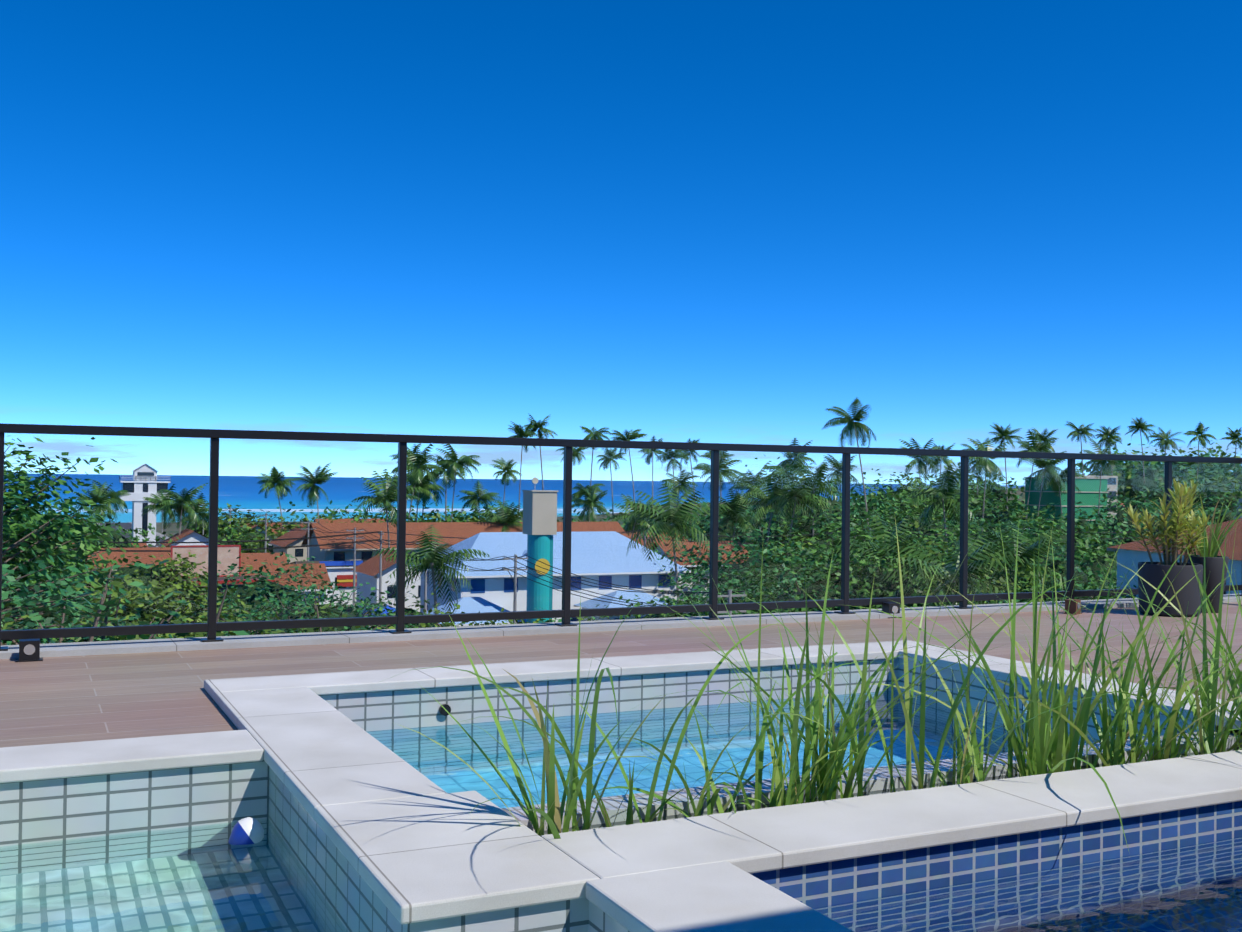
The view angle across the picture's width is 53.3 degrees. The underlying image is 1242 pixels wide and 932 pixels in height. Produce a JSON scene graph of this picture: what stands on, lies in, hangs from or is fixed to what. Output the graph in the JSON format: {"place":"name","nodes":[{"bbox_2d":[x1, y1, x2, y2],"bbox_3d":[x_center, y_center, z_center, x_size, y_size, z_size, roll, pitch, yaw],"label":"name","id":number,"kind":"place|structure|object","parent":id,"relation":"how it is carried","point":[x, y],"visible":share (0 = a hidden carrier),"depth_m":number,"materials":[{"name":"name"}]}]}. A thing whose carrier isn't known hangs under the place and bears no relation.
{"place":"outdoors","nodes":[
{"label":"outdoors","id":0,"kind":"place"},
{"bbox_2d":[119,464,170,544],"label":"lookout tower","id":1,"kind":"structure","parent":0,"point":[149,486],"depth_m":269.58,"materials":[{"name":"white paint"}]},
{"bbox_2d":[97,522,704,626],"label":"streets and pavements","id":2,"kind":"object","parent":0,"point":[125,526],"depth_m":339.36,"materials":[{"name":"grey asphalt"}]},
{"bbox_2d":[4,473,1023,522],"bbox_3d":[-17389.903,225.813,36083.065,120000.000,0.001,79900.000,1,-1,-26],"label":"sea","id":3,"kind":"structure","parent":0,"point":[228,493],"depth_m":1368.62,"materials":[{"name":"liquid"}]},
{"bbox_2d":[1,445,1235,644],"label":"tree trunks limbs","id":4,"kind":"object","parent":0,"point":[31,589],"depth_m":33.34,"materials":[{"name":"brown plant"}]},
{"bbox_2d":[1,460,1241,643],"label":"trees","id":5,"kind":"object","parent":4,"relation":"on","point":[816,585],"depth_m":120.38,"materials":[{"name":"green plant"}]},
{"bbox_2d":[1,439,1241,644],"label":"tree leaves","id":6,"kind":"object","parent":4,"relation":"attached to","point":[17,599],"visible":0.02,"depth_m":82.28,"materials":[{"name":"green plant"}]},
{"bbox_2d":[1,448,1241,644],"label":"tree leaves","id":7,"kind":"object","parent":4,"relation":"attached to","point":[117,583],"depth_m":45.60,"materials":[{"name":"green plant"}]},
{"bbox_2d":[2,435,1241,642],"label":"tree leaves","id":8,"kind":"object","parent":4,"relation":"attached to","point":[464,517],"visible":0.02,"depth_m":80.64,"materials":[{"name":"green plant"}]},
{"bbox_2d":[0,0,1241,485],"label":"sky","id":9,"kind":"structure","parent":0,"point":[709,221],"materials":[{"name":"blue"}]},
{"bbox_2d":[156,487,1173,625],"bbox_3d":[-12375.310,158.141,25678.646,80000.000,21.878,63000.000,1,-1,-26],"label":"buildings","id":10,"kind":"structure","parent":0,"point":[173,528],"depth_m":418.25,"materials":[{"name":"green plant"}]},
{"bbox_2d":[522,477,558,622],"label":"water tower","id":11,"kind":"structure","parent":10,"relation":"on","point":[541,541],"depth_m":109.04,"materials":[{"name":"teal paint"}]},
{"bbox_2d":[161,501,1029,623],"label":"utility poles","id":12,"kind":"object","parent":10,"relation":"on","point":[515,569],"depth_m":125.51,"materials":[{"name":"concrete"}]},
{"bbox_2d":[49,507,1157,606],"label":"power lines","id":13,"kind":"object","parent":12,"relation":"on","point":[651,591],"depth_m":119.40,"materials":[{"name":"black metal"}]},
{"bbox_2d":[71,397,1241,624],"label":"palm trees","id":14,"kind":"object","parent":10,"relation":"on","point":[421,481],"visible":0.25,"depth_m":179.33,"materials":[{"name":"green plant"}]},
{"bbox_2d":[72,475,1241,626],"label":"town buildings","id":15,"kind":"structure","parent":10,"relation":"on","point":[614,562],"depth_m":124.89,"materials":[{"name":"white paint"}]},
{"bbox_3d":[-1.144,8.747,-2.473,22.620,13.250,17.560,1,-1,-26],"label":"hotel block","id":16,"kind":"object","parent":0,"visible":0},
{"bbox_2d":[0,594,1241,747],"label":"roof deck","id":17,"kind":"structure","parent":16,"relation":"on","point":[83,691],"depth_m":6.54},
{"bbox_2d":[16,639,42,661],"bbox_3d":[-2.889,0.899,6.045,0.120,0.100,0.090,1,-1,-26],"label":"floodlight","id":18,"kind":"object","parent":17,"relation":"on","point":[29,650],"visible":1,"depth_m":6.01,"materials":[{"name":"black metal"}]},
{"bbox_2d":[0,658,1241,931],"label":"wall tiles","id":19,"kind":"object","parent":17,"relation":"in","point":[76,808],"visible":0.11,"depth_m":3.73,"materials":[{"name":"tile"}]},
{"bbox_2d":[0,640,1241,931],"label":"pool coping","id":20,"kind":"object","parent":19,"relation":"on","point":[410,842],"visible":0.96,"depth_m":3.30,"materials":[{"name":"white stone"}]},
{"bbox_2d":[0,690,1241,931],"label":"pool water","id":21,"kind":"structure","parent":19,"relation":"in","point":[202,878],"depth_m":3.40,"materials":[{"name":"blue liquid"}]},
{"bbox_2d":[228,817,263,843],"bbox_3d":[-1.130,1.113,3.751,0.097,0.096,0.096,0,-1,18],"label":"beach ball","id":22,"kind":"object","parent":21,"relation":"on","point":[248,830],"visible":0.75,"depth_m":3.72,"materials":[{"name":"blue plastic"}]},
{"bbox_2d":[439,700,1028,715],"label":"pool fittings","id":23,"kind":"object","parent":19,"relation":"attached to","point":[442,711],"visible":0.5,"depth_m":5.42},
{"bbox_2d":[378,510,1241,853],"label":"planter grass","id":24,"kind":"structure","parent":19,"relation":"on","point":[1050,748],"depth_m":3.77,"materials":[{"name":"green plant"}]},
{"bbox_2d":[0,423,1241,650],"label":"railing frame","id":25,"kind":"object","parent":17,"relation":"on","point":[400,619],"visible":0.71,"depth_m":7.50,"materials":[{"name":"black metal"}]},
{"bbox_2d":[1,433,1241,629],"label":"glass railing","id":26,"kind":"object","parent":17,"relation":"on","point":[573,524],"visible":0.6,"depth_m":7.49,"materials":[{"name":"clear glass"}]},
{"bbox_2d":[882,602,901,617],"bbox_3d":[1.847,0.985,8.472,0.120,0.100,0.090,1,-1,-26],"label":"floodlight","id":27,"kind":"object","parent":17,"relation":"on","point":[890,607],"visible":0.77,"depth_m":8.44,"materials":[{"name":"black metal"}]},
{"bbox_2d":[1063,599,1081,614],"bbox_3d":[3.235,1.007,8.863,0.090,0.100,0.120,0,-1,41],"label":"floodlight","id":28,"kind":"object","parent":17,"relation":"on","point":[1074,606],"visible":0.85,"depth_m":8.83,"materials":[{"name":"brown metal"}]},
{"bbox_2d":[1138,555,1228,616],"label":"plant pots","id":29,"kind":"object","parent":17,"relation":"on","point":[1188,594],"visible":0.73,"depth_m":8.76,"materials":[{"name":"grey"}]},
{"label":"pot soil","id":30,"kind":"structure","parent":0,"visible":0},
{"bbox_2d":[1122,479,1210,564],"bbox_3d":[3.939,0.410,8.860,0.580,0.674,0.481,1,-1,-26],"label":"dracaena plant","id":31,"kind":"object","parent":30,"relation":"on","point":[1178,519],"visible":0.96,"depth_m":8.82,"materials":[{"name":"green plant"}]},
{"bbox_2d":[1154,489,1241,556],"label":"strap leaf plant","id":32,"kind":"object","parent":30,"relation":"on","point":[1211,547],"visible":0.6,"depth_m":9.05,"materials":[{"name":"green plant"}]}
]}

